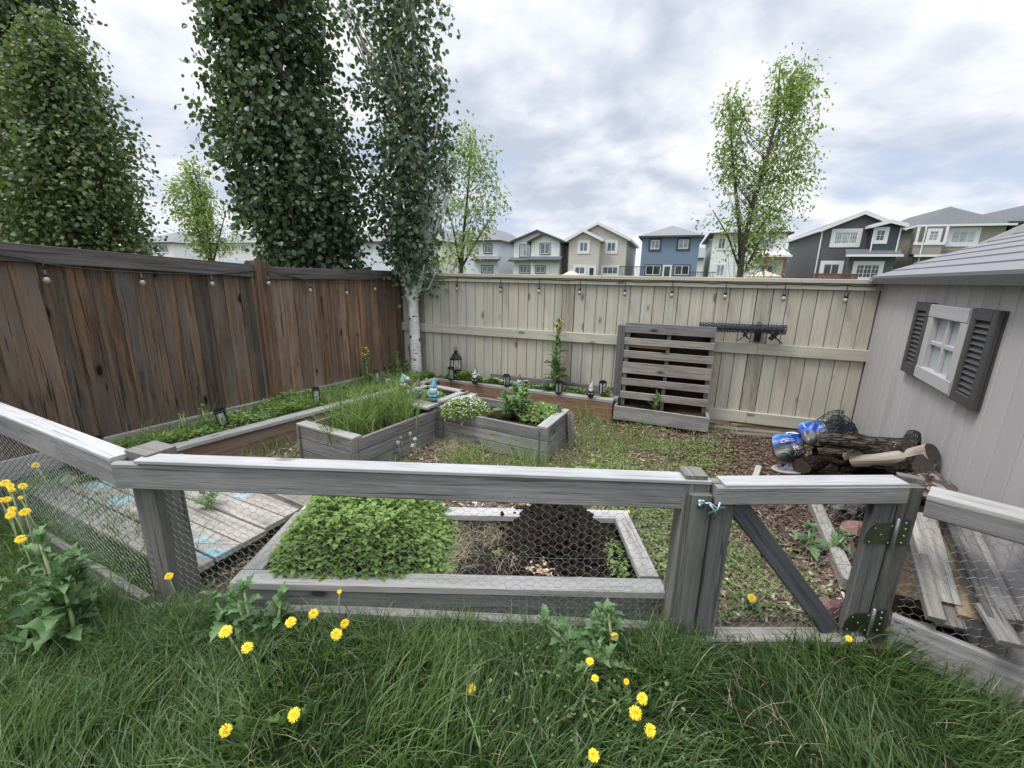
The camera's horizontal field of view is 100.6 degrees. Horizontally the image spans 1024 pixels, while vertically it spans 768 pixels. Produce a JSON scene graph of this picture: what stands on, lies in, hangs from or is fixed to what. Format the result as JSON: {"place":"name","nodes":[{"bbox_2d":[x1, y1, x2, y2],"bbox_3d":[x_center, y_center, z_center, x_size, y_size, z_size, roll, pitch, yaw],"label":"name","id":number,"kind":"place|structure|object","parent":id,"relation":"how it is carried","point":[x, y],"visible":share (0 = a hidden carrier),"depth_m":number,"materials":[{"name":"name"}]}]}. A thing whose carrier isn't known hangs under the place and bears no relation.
{"place":"outdoors","nodes":[
{"label":"outdoors","id":0,"kind":"place"},
{"bbox_2d":[132,231,211,259],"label":"house","id":1,"kind":"structure","parent":0,"point":[173,245],"depth_m":59.94,"materials":[{"name":"white"}]},
{"bbox_2d":[193,233,280,261],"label":"house","id":2,"kind":"structure","parent":0,"point":[242,255],"depth_m":53.22,"materials":[{"name":"beige"}]},
{"bbox_2d":[320,228,393,270],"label":"house","id":3,"kind":"structure","parent":0,"point":[377,258],"depth_m":47.88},
{"bbox_2d":[426,230,464,272],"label":"house","id":4,"kind":"structure","parent":0,"point":[438,267],"depth_m":45.83,"materials":[{"name":"beige"}]},
{"bbox_2d":[1,417,962,648],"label":"garden ground","id":5,"kind":"structure","parent":0,"point":[901,587],"depth_m":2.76,"materials":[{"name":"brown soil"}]},
{"bbox_2d":[0,458,125,505],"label":"weed patch","id":6,"kind":"object","parent":5,"relation":"on","point":[54,481],"visible":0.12,"depth_m":3.06,"materials":[{"name":"green plant"}]},
{"bbox_2d":[24,471,311,578],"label":"boardwalk","id":7,"kind":"structure","parent":5,"relation":"on","point":[255,537],"depth_m":2.68,"materials":[{"name":"paint"}]},
{"bbox_2d":[188,491,219,509],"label":"sow thistle","id":8,"kind":"object","parent":7,"relation":"on","point":[210,500],"visible":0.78,"depth_m":2.75,"materials":[{"name":"green plant"}]},
{"bbox_2d":[0,242,405,482],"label":"brown fence","id":9,"kind":"object","parent":5,"relation":"on","point":[156,348],"visible":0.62,"depth_m":3.73,"materials":[{"name":"brown wood"}]},
{"bbox_2d":[0,254,393,294],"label":"string lights","id":10,"kind":"object","parent":9,"relation":"hanging from","point":[47,280],"visible":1,"depth_m":3.58,"materials":[{"name":"black plastic"}]},
{"bbox_2d":[174,0,384,269],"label":"aspen tree","id":11,"kind":"object","parent":5,"relation":"on","point":[261,41],"visible":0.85,"depth_m":5.00,"materials":[{"name":"green plant"}]},
{"bbox_2d":[65,373,618,476],"bbox_3d":[-1.421,0.200,5.148,5.322,0.371,2.460,-5,15,-25],"label":"border bed","id":12,"kind":"object","parent":5,"relation":"on","point":[233,440],"visible":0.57,"depth_m":4.42,"materials":[{"name":"brown wood"}]},
{"bbox_2d":[108,363,432,448],"bbox_3d":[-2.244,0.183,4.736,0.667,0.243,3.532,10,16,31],"label":"bed foliage","id":13,"kind":"object","parent":12,"relation":"on","point":[168,435],"visible":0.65,"depth_m":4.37,"materials":[{"name":"green plant"}]},
{"bbox_2d":[324,0,471,373],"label":"birch tree","id":14,"kind":"object","parent":12,"relation":"on","point":[409,239],"visible":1,"depth_m":5.30,"materials":[{"name":"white plant"}]},
{"bbox_2d":[405,369,610,396],"bbox_3d":[-0.204,-0.022,5.713,3.057,0.258,0.186,6,15,21],"label":"bed foliage","id":15,"kind":"object","parent":12,"relation":"on","point":[464,375],"visible":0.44,"depth_m":5.67,"materials":[{"name":"green plant"}]},
{"bbox_2d":[538,318,570,390],"bbox_3d":[0.536,-0.351,5.404,0.426,1.003,0.432,1,14,0],"label":"sow thistle","id":16,"kind":"object","parent":12,"relation":"in","point":[555,372],"visible":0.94,"depth_m":5.34,"materials":[{"name":"green plant"}]},
{"bbox_2d":[0,402,712,644],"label":"wire fence","id":17,"kind":"object","parent":5,"relation":"on","point":[158,478],"visible":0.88,"depth_m":1.92,"materials":[{"name":"grey wood"}]},
{"bbox_2d":[296,405,438,461],"bbox_3d":[-1.333,0.463,4.113,0.716,0.363,1.125,9,16,29],"label":"raised bed","id":18,"kind":"object","parent":5,"relation":"on","point":[346,445],"visible":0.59,"depth_m":3.76,"materials":[{"name":"grey wood"}]},
{"bbox_2d":[284,369,446,444],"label":"tall grass","id":19,"kind":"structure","parent":18,"relation":"in","point":[359,417],"depth_m":3.97,"materials":[{"name":"green plant"}]},
{"bbox_2d":[380,383,468,414],"bbox_3d":[-0.934,0.303,4.708,0.626,0.400,0.827,8,16,25],"label":"raised bed","id":20,"kind":"object","parent":5,"relation":"on","point":[450,393],"visible":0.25,"depth_m":4.54,"materials":[{"name":"grey wood"}]},
{"bbox_2d":[230,504,664,620],"bbox_3d":[-0.310,0.992,2.427,2.108,0.212,0.747,1,14,0],"label":"raised bed","id":21,"kind":"object","parent":5,"relation":"on","point":[454,590],"visible":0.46,"depth_m":2.08,"materials":[{"name":"grey wood"}]},
{"bbox_2d":[266,496,465,581],"bbox_3d":[-0.802,0.807,2.401,1.052,0.408,0.740,1,14,0],"label":"oregano bush","id":22,"kind":"object","parent":21,"relation":"in","point":[314,516],"visible":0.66,"depth_m":2.21,"materials":[{"name":"green plant"}]},
{"bbox_2d":[500,504,631,577],"bbox_3d":[0.292,0.873,2.482,0.743,0.280,0.642,1,14,0],"label":"soil heap","id":23,"kind":"object","parent":21,"relation":"in","point":[577,533],"visible":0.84,"depth_m":2.48,"materials":[{"name":"black soil"}]},
{"bbox_2d":[603,535,630,577],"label":"leafy weed","id":24,"kind":"object","parent":21,"relation":"on","point":[623,569],"visible":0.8,"depth_m":2.35,"materials":[{"name":"green plant"}]},
{"bbox_2d":[129,413,855,619],"bbox_3d":[0.039,0.633,3.849,7.045,0.197,3.865,1,14,0],"label":"dry straw","id":25,"kind":"object","parent":5,"relation":"on","point":[465,527],"visible":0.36,"depth_m":2.63,"materials":[{"name":"beige plant"}]},
{"bbox_2d":[438,393,569,463],"bbox_3d":[-0.087,0.421,4.377,1.253,0.363,0.637,8,16,27],"label":"raised bed","id":26,"kind":"object","parent":5,"relation":"on","point":[553,426],"visible":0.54,"depth_m":4.10,"materials":[{"name":"grey wood"}]},
{"bbox_2d":[439,395,492,425],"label":"flowering plant","id":27,"kind":"object","parent":26,"relation":"in","point":[467,403],"visible":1,"depth_m":4.23,"materials":[{"name":"white plant"}]},
{"bbox_2d":[490,382,532,419],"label":"sow thistle","id":28,"kind":"object","parent":26,"relation":"on","point":[509,408],"visible":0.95,"depth_m":4.24,"materials":[{"name":"green plant"}]},
{"bbox_2d":[517,400,566,423],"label":"leafy weed","id":29,"kind":"object","parent":26,"relation":"in","point":[535,409],"visible":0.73,"depth_m":4.21,"materials":[{"name":"green plant"}]},
{"bbox_2d":[225,391,813,594],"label":"weed grass","id":30,"kind":"structure","parent":5,"relation":"on","point":[524,460],"depth_m":3.87,"materials":[{"name":"green plant"}]},
{"bbox_2d":[201,413,838,624],"bbox_3d":[-0.303,0.699,3.817,5.038,0.089,3.769,4,14,13],"label":"ground cover","id":31,"kind":"object","parent":5,"relation":"on","point":[666,549],"visible":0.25,"depth_m":2.78,"materials":[{"name":"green plant"}]},
{"bbox_2d":[399,273,882,433],"bbox_3d":[1.774,-0.407,5.074,7.424,1.699,0.144,6,15,19],"label":"tan fence","id":32,"kind":"object","parent":5,"relation":"on","point":[810,368],"visible":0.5,"depth_m":4.92,"materials":[{"name":"paint"}]},
{"bbox_2d":[429,277,876,303],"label":"string lights","id":33,"kind":"object","parent":32,"relation":"attached to","point":[844,300],"visible":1,"depth_m":4.81,"materials":[{"name":"black plastic"}]},
{"bbox_2d":[736,322,782,343],"bbox_3d":[2.663,-0.553,4.573,0.438,0.217,0.176,6,15,19],"label":"hose hanger","id":34,"kind":"object","parent":32,"relation":"attached to","point":[757,336],"visible":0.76,"depth_m":4.56,"materials":[{"name":"black metal"}]},
{"bbox_2d":[699,319,791,334],"bbox_3d":[2.505,-0.614,4.604,0.901,0.133,0.105,6,15,20],"label":"wire roll","id":35,"kind":"object","parent":34,"relation":"on","point":[772,329],"visible":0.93,"depth_m":4.58,"materials":[{"name":"grey metal"}]},
{"bbox_2d":[613,322,716,431],"bbox_3d":[1.750,-0.108,4.892,1.037,1.140,0.355,6,15,19],"label":"pallet planter","id":36,"kind":"object","parent":5,"relation":"on","point":[672,364],"visible":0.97,"depth_m":4.91,"materials":[{"name":"grey wood"}]},
{"bbox_2d":[613,325,626,403],"bbox_3d":[1.308,-0.154,5.200,0.095,1.130,0.095,6,15,19],"label":"short post","id":37,"kind":"object","parent":36,"relation":"attached to","point":[619,361],"visible":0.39,"depth_m":5.12,"materials":[{"name":"grey wood"}]},
{"bbox_2d":[709,424,784,433],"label":"timber","id":38,"kind":"object","parent":5,"relation":"on","point":[741,429],"visible":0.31,"depth_m":4.80,"materials":[{"name":"grey wood"}]},
{"bbox_2d":[736,587,774,621],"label":"dandelion","id":39,"kind":"object","parent":5,"relation":"on","point":[750,599],"visible":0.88,"depth_m":2.15,"materials":[{"name":"green plant"}]},
{"bbox_2d":[771,464,804,474],"bbox_3d":[2.481,0.771,3.806,0.312,0.032,0.179,1,14,0],"label":"tray","id":40,"kind":"object","parent":5,"relation":"on","point":[786,472],"visible":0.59,"depth_m":3.77,"materials":[{"name":"grey plastic"}]},
{"bbox_2d":[781,461,793,469],"bbox_3d":[2.566,0.740,3.881,0.305,0.106,0.134,-2,14,-12],"label":"soil bag","id":41,"kind":"object","parent":40,"relation":"on","point":[787,465],"visible":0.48,"depth_m":3.83,"materials":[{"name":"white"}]},
{"bbox_2d":[772,431,805,461],"bbox_3d":[2.495,0.564,3.830,0.371,0.237,0.223,-9,17,-34],"label":"soil bag","id":42,"kind":"object","parent":41,"relation":"on","point":[788,446],"visible":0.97,"depth_m":3.76,"materials":[{"name":"blue plastic"}]},
{"bbox_2d":[797,420,827,446],"bbox_3d":[2.728,0.440,3.821,0.320,0.204,0.272,1,14,0],"label":"soil bag","id":43,"kind":"object","parent":42,"relation":"on","point":[808,431],"visible":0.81,"depth_m":3.77,"materials":[{"name":"blue plastic"}]},
{"bbox_2d":[792,450,829,473],"bbox_3d":[2.702,0.663,3.777,0.412,0.200,0.190,-8,16,-31],"label":"firewood log","id":44,"kind":"object","parent":40,"relation":"on","point":[813,461],"visible":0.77,"depth_m":3.69,"materials":[{"name":"brown wood"}]},
{"bbox_2d":[812,437,891,452],"bbox_3d":[2.689,0.536,3.365,0.212,0.568,1.018,5,14,14],"label":"firewood log","id":45,"kind":"object","parent":44,"relation":"on","point":[823,446],"visible":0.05,"depth_m":3.65,"materials":[{"name":"brown wood"}]},
{"bbox_2d":[830,458,843,471],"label":"firewood log","id":46,"kind":"object","parent":45,"relation":"on","point":[836,468],"visible":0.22,"depth_m":3.25,"materials":[{"name":"brown wood"}]},
{"bbox_2d":[817,447,851,457],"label":"firewood log","id":47,"kind":"object","parent":46,"relation":"on","point":[835,453],"visible":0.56,"depth_m":3.25,"materials":[{"name":"brown wood"}]},
{"bbox_2d":[823,455,851,466],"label":"firewood log","id":48,"kind":"object","parent":46,"relation":"on","point":[837,461],"visible":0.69,"depth_m":3.22,"materials":[{"name":"brown wood"}]},
{"bbox_2d":[842,443,896,460],"bbox_3d":[2.451,0.464,2.897,0.216,0.266,0.369,5,14,14],"label":"firewood log","id":49,"kind":"object","parent":48,"relation":"on","point":[846,455],"visible":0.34,"depth_m":2.97,"materials":[{"name":"brown wood"}]},
{"bbox_2d":[819,430,921,450],"bbox_3d":[2.411,0.366,2.878,0.525,0.185,0.265,14,19,41],"label":"firewood log","id":50,"kind":"object","parent":49,"relation":"on","point":[856,442],"visible":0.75,"depth_m":2.84,"materials":[{"name":"brown wood"}]},
{"bbox_2d":[813,410,857,433],"bbox_3d":[3.398,0.446,4.404,0.642,0.351,0.347,8,16,27],"label":"netting heap","id":51,"kind":"object","parent":50,"relation":"on","point":[840,425],"visible":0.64,"depth_m":4.38,"materials":[{"name":"grey"}]},
{"bbox_2d":[860,440,912,453],"bbox_3d":[2.429,0.400,2.799,0.111,0.190,0.368,0,14,-6],"label":"firewood log","id":52,"kind":"object","parent":49,"relation":"on","point":[904,446],"visible":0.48,"depth_m":2.70,"materials":[{"name":"brown wood"}]},
{"bbox_2d":[789,520,854,560],"bbox_3d":[1.926,0.962,2.630,0.355,0.202,0.285,1,14,0],"label":"sow thistle","id":53,"kind":"object","parent":5,"relation":"on","point":[835,537],"visible":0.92,"depth_m":2.64,"materials":[{"name":"green plant"}]},
{"bbox_2d":[807,504,850,590],"bbox_3d":[2.075,0.998,2.789,0.075,0.080,1.025,7,15,24],"label":"timber","id":54,"kind":"object","parent":5,"relation":"on","point":[823,527],"visible":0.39,"depth_m":2.60,"materials":[{"name":"grey wood"}]},
{"bbox_2d":[819,598,842,622],"bbox_3d":[1.580,1.144,2.146,0.133,0.150,0.136,13,18,40],"label":"red stone","id":55,"kind":"object","parent":5,"relation":"on","point":[834,607],"visible":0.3,"depth_m":2.11,"materials":[{"name":"stone"}]},
{"bbox_2d":[891,594,953,633],"bbox_3d":[2.054,1.146,2.129,0.213,0.080,0.100,7,15,23],"label":"timber","id":56,"kind":"object","parent":5,"relation":"on","point":[906,610],"visible":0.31,"depth_m":2.12,"materials":[{"name":"wood"}]},
{"bbox_2d":[851,224,1023,722],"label":"garden shed","id":57,"kind":"structure","parent":5,"relation":"on","point":[943,369],"depth_m":2.45,"materials":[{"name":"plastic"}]},
{"bbox_2d":[913,304,972,395],"bbox_3d":[2.729,-0.236,2.691,0.330,0.505,0.558,1,14,0],"label":"window","id":58,"kind":"structure","parent":57,"relation":"in","point":[946,329],"depth_m":2.69,"materials":[{"name":"grey wood"}]},
{"bbox_2d":[935,604,967,630],"bbox_3d":[1.951,0.949,1.938,0.100,0.191,0.264,6,15,19],"label":"timber","id":59,"kind":"object","parent":5,"relation":"on","point":[951,621],"visible":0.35,"depth_m":1.85,"materials":[{"name":"grey wood"}]},
{"bbox_2d":[909,512,962,605],"bbox_3d":[1.992,0.823,2.025,0.115,0.295,0.382,7,15,21],"label":"timber","id":60,"kind":"object","parent":59,"relation":"on","point":[943,565],"visible":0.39,"depth_m":2.01,"materials":[{"name":"grey wood"}]},
{"bbox_2d":[909,551,946,623],"bbox_3d":[1.861,0.906,1.909,0.060,0.182,0.281,7,15,23],"label":"timber","id":61,"kind":"object","parent":60,"relation":"on","point":[933,609],"visible":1,"depth_m":1.88,"materials":[{"name":"grey wood"}]},
{"bbox_2d":[937,520,980,623],"bbox_3d":[2.078,0.859,2.014,0.085,0.245,0.487,7,15,24],"label":"timber","id":62,"kind":"object","parent":59,"relation":"on","point":[966,614],"visible":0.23,"depth_m":1.89,"materials":[{"name":"grey wood"}]},
{"bbox_2d":[975,603,1023,649],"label":"timber","id":63,"kind":"object","parent":5,"relation":"on","point":[1001,629],"visible":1,"depth_m":1.65,"materials":[{"name":"grey wood"}]},
{"bbox_2d":[940,521,994,624],"bbox_3d":[2.018,0.809,1.896,0.025,0.237,0.518,8,16,25],"label":"timber","id":64,"kind":"object","parent":63,"relation":"on","point":[959,557],"visible":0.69,"depth_m":1.86,"materials":[{"name":"grey wood"}]},
{"bbox_2d":[954,525,1015,625],"bbox_3d":[2.075,0.808,1.902,0.075,0.201,0.527,8,16,26],"label":"timber","id":65,"kind":"object","parent":63,"relation":"on","point":[982,565],"visible":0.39,"depth_m":1.85,"materials":[{"name":"grey wood"}]},
{"bbox_2d":[972,530,1023,624],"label":"timber","id":66,"kind":"object","parent":65,"relation":"on","point":[992,564],"visible":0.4,"depth_m":1.84,"materials":[{"name":"grey wood"}]},
{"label":"firewood log","id":67,"kind":"object","parent":5,"relation":"on","visible":0},
{"bbox_2d":[842,473,925,505],"bbox_3d":[2.397,0.665,2.741,0.196,0.382,0.597,1,14,0],"label":"firewood log","id":68,"kind":"object","parent":67,"relation":"on","point":[923,501],"visible":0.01,"depth_m":2.48,"materials":[{"name":"brown wood"}]},
{"bbox_2d":[906,470,957,499],"bbox_3d":[2.256,0.542,2.300,0.202,0.215,0.812,14,19,41],"label":"bark bag","id":69,"kind":"object","parent":68,"relation":"on","point":[934,478],"visible":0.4,"depth_m":2.18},
{"bbox_2d":[855,454,933,475],"bbox_3d":[2.486,0.563,2.798,0.148,0.419,0.607,4,14,13],"label":"firewood log","id":70,"kind":"object","parent":67,"relation":"on","point":[921,463],"visible":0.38,"depth_m":2.54,"materials":[{"name":"brown wood"}]},
{"bbox_2d":[840,465,887,473],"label":"firewood log","id":71,"kind":"object","parent":70,"relation":"on","point":[851,470],"visible":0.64,"depth_m":2.99,"materials":[{"name":"brown wood"}]},
{"bbox_2d":[849,443,940,466],"bbox_3d":[2.423,0.466,2.720,0.130,0.308,0.447,-5,15,-24],"label":"firewood log","id":72,"kind":"object","parent":70,"relation":"on","point":[930,451],"visible":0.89,"depth_m":2.67,"materials":[{"name":"brown wood"}]},
{"bbox_2d":[465,228,515,273],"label":"house","id":73,"kind":"structure","parent":0,"point":[498,254],"depth_m":43.58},
{"bbox_2d":[0,463,1023,767],"bbox_3d":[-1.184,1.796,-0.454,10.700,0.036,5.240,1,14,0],"label":"lawn ground","id":74,"kind":"structure","parent":0,"point":[278,746],"depth_m":1.64,"materials":[{"name":"green plant"}]},
{"bbox_2d":[0,524,121,656],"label":"sow thistle","id":75,"kind":"object","parent":74,"relation":"on","point":[59,601],"visible":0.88,"depth_m":1.82,"materials":[{"name":"green plant"}]},
{"bbox_2d":[204,704,256,755],"bbox_3d":[-0.977,1.242,1.510,0.163,0.127,0.131,6,15,19],"label":"dandelion","id":76,"kind":"object","parent":74,"relation":"on","point":[239,724],"visible":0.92,"depth_m":1.50,"materials":[{"name":"green plant"}]},
{"bbox_2d":[188,572,294,648],"bbox_3d":[-1.217,1.028,1.939,0.434,0.336,0.267,1,14,0],"label":"sow thistle","id":77,"kind":"object","parent":74,"relation":"on","point":[235,609],"visible":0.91,"depth_m":1.93,"materials":[{"name":"green plant"}]},
{"bbox_2d":[218,625,266,671],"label":"dandelion","id":78,"kind":"object","parent":74,"relation":"on","point":[226,631],"visible":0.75,"depth_m":1.75,"materials":[{"name":"yellow plant"}]},
{"bbox_2d":[240,638,285,669],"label":"dandelion","id":79,"kind":"object","parent":74,"relation":"on","point":[247,647],"visible":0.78,"depth_m":1.78,"materials":[{"name":"yellow plant"}]},
{"bbox_2d":[262,700,311,728],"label":"dandelion","id":80,"kind":"object","parent":74,"relation":"on","point":[292,715],"visible":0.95,"depth_m":1.54,"materials":[{"name":"yellow plant"}]},
{"bbox_2d":[273,617,314,651],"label":"dandelion","id":81,"kind":"object","parent":74,"relation":"on","point":[290,621],"visible":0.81,"depth_m":1.90,"materials":[{"name":"yellow"}]},
{"bbox_2d":[315,628,362,660],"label":"dandelion","id":82,"kind":"object","parent":74,"relation":"on","point":[336,635],"visible":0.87,"depth_m":1.86,"materials":[{"name":"yellow plant"}]},
{"bbox_2d":[537,598,634,674],"bbox_3d":[0.329,1.093,1.885,0.445,0.291,0.332,6,15,17],"label":"sow thistle","id":83,"kind":"object","parent":74,"relation":"on","point":[610,621],"visible":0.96,"depth_m":1.89,"materials":[{"name":"green plant"}]},
{"bbox_2d":[606,677,649,729],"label":"dandelion","id":84,"kind":"object","parent":74,"relation":"on","point":[642,698],"visible":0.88,"depth_m":1.65,"materials":[{"name":"green"}]},
{"bbox_2d":[634,717,667,757],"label":"dandelion","id":85,"kind":"object","parent":74,"relation":"on","point":[650,731],"visible":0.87,"depth_m":1.49,"materials":[{"name":"yellow plant"}]},
{"bbox_2d":[863,472,1023,709],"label":"wire fence","id":86,"kind":"object","parent":74,"relation":"on","point":[992,518],"visible":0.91,"depth_m":1.78,"materials":[{"name":"grey wood"}]},
{"bbox_2d":[691,475,911,648],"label":"garden gate","id":87,"kind":"structure","parent":86,"relation":"attached to","point":[737,497],"depth_m":1.88,"materials":[{"name":"grey wood"}]},
{"bbox_2d":[19,0,1023,275],"label":"sky","id":88,"kind":"structure","parent":0,"point":[600,111],"materials":[{"name":"white"}]},
{"bbox_2d":[508,230,568,274],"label":"house","id":89,"kind":"structure","parent":0,"point":[539,252],"depth_m":40.85,"materials":[{"name":"white"}]},
{"bbox_2d":[639,226,704,276],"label":"house","id":90,"kind":"structure","parent":0,"point":[671,251],"depth_m":37.40,"materials":[{"name":"blue"}]},
{"bbox_2d":[702,228,794,277],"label":"house","id":91,"kind":"structure","parent":0,"point":[722,268],"depth_m":35.75,"materials":[{"name":"white"}]},
{"bbox_2d":[783,210,908,279],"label":"house","id":92,"kind":"structure","parent":0,"point":[862,245],"depth_m":32.55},
{"bbox_2d":[818,261,843,277],"bbox_3d":[25.211,-9.051,33.593,1.506,1.318,0.459,2,14,5],"label":"window","id":93,"kind":"structure","parent":92,"relation":"in","point":[836,267],"depth_m":33.53,"materials":[{"name":"white"}]},
{"bbox_2d":[829,228,862,246],"bbox_3d":[25.786,-11.277,32.827,1.863,1.362,0.729,1,14,0],"label":"window","id":94,"kind":"structure","parent":92,"relation":"in","point":[839,237],"depth_m":32.81,"materials":[{"name":"white"}]},
{"bbox_2d":[851,261,884,279],"bbox_3d":[26.896,-8.540,32.189,1.810,1.466,0.710,1,14,0],"label":"window","id":95,"kind":"structure","parent":92,"relation":"in","point":[864,269],"depth_m":32.16,"materials":[{"name":"white"}]},
{"bbox_2d":[871,227,889,243],"bbox_3d":[27.202,-10.965,31.383,0.935,1.172,0.261,3,14,8],"label":"window","id":96,"kind":"structure","parent":92,"relation":"in","point":[881,233],"depth_m":31.35,"materials":[{"name":"white"}]},
{"label":"ground","id":97,"kind":"structure","parent":0,"visible":0},
{"bbox_2d":[0,0,123,239],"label":"poplar tree","id":98,"kind":"object","parent":97,"relation":"on","point":[5,6],"visible":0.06,"depth_m":7.38,"materials":[{"name":"green plant"}]},
{"bbox_2d":[0,0,171,369],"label":"poplar tree","id":99,"kind":"object","parent":97,"relation":"on","point":[48,155],"visible":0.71,"depth_m":5.68,"materials":[{"name":"green plant"}]},
{"bbox_2d":[157,142,244,260],"bbox_3d":[-8.489,-3.994,11.885,1.883,5.000,1.633,-6,16,-27],"label":"ash tree","id":100,"kind":"object","parent":97,"relation":"on","point":[204,223],"visible":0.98,"depth_m":11.55,"materials":[{"name":"green plant"}]},
{"bbox_2d":[434,109,517,272],"bbox_3d":[-0.906,-3.443,9.944,2.092,5.136,1.707,1,14,0],"label":"ash tree","id":101,"kind":"object","parent":97,"relation":"on","point":[461,261],"visible":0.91,"depth_m":9.64,"materials":[{"name":"green plant"}]},
{"bbox_2d":[565,222,638,275],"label":"house","id":102,"kind":"structure","parent":97,"relation":"on","point":[597,248],"depth_m":38.96,"materials":[{"name":"beige"}]},
{"bbox_2d":[691,42,833,277],"bbox_3d":[4.851,-3.314,8.346,2.568,5.872,1.845,-3,15,-16],"label":"ash tree","id":103,"kind":"object","parent":97,"relation":"on","point":[793,97],"visible":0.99,"depth_m":8.11,"materials":[{"name":"green plant"}]},
{"bbox_2d":[893,207,1017,269],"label":"house","id":104,"kind":"structure","parent":97,"relation":"on","point":[931,235],"depth_m":30.73,"materials":[{"name":"beige"}]},
{"bbox_2d":[944,227,981,246],"bbox_3d":[32.365,-10.547,30.496,1.725,1.299,0.679,1,14,0],"label":"window","id":105,"kind":"structure","parent":104,"relation":"in","point":[960,236],"depth_m":30.48,"materials":[{"name":"white"}]},
{"bbox_2d":[982,205,1023,231],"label":"house","id":106,"kind":"structure","parent":97,"relation":"on","point":[1013,215],"depth_m":30.84,"materials":[{"name":"grey"}]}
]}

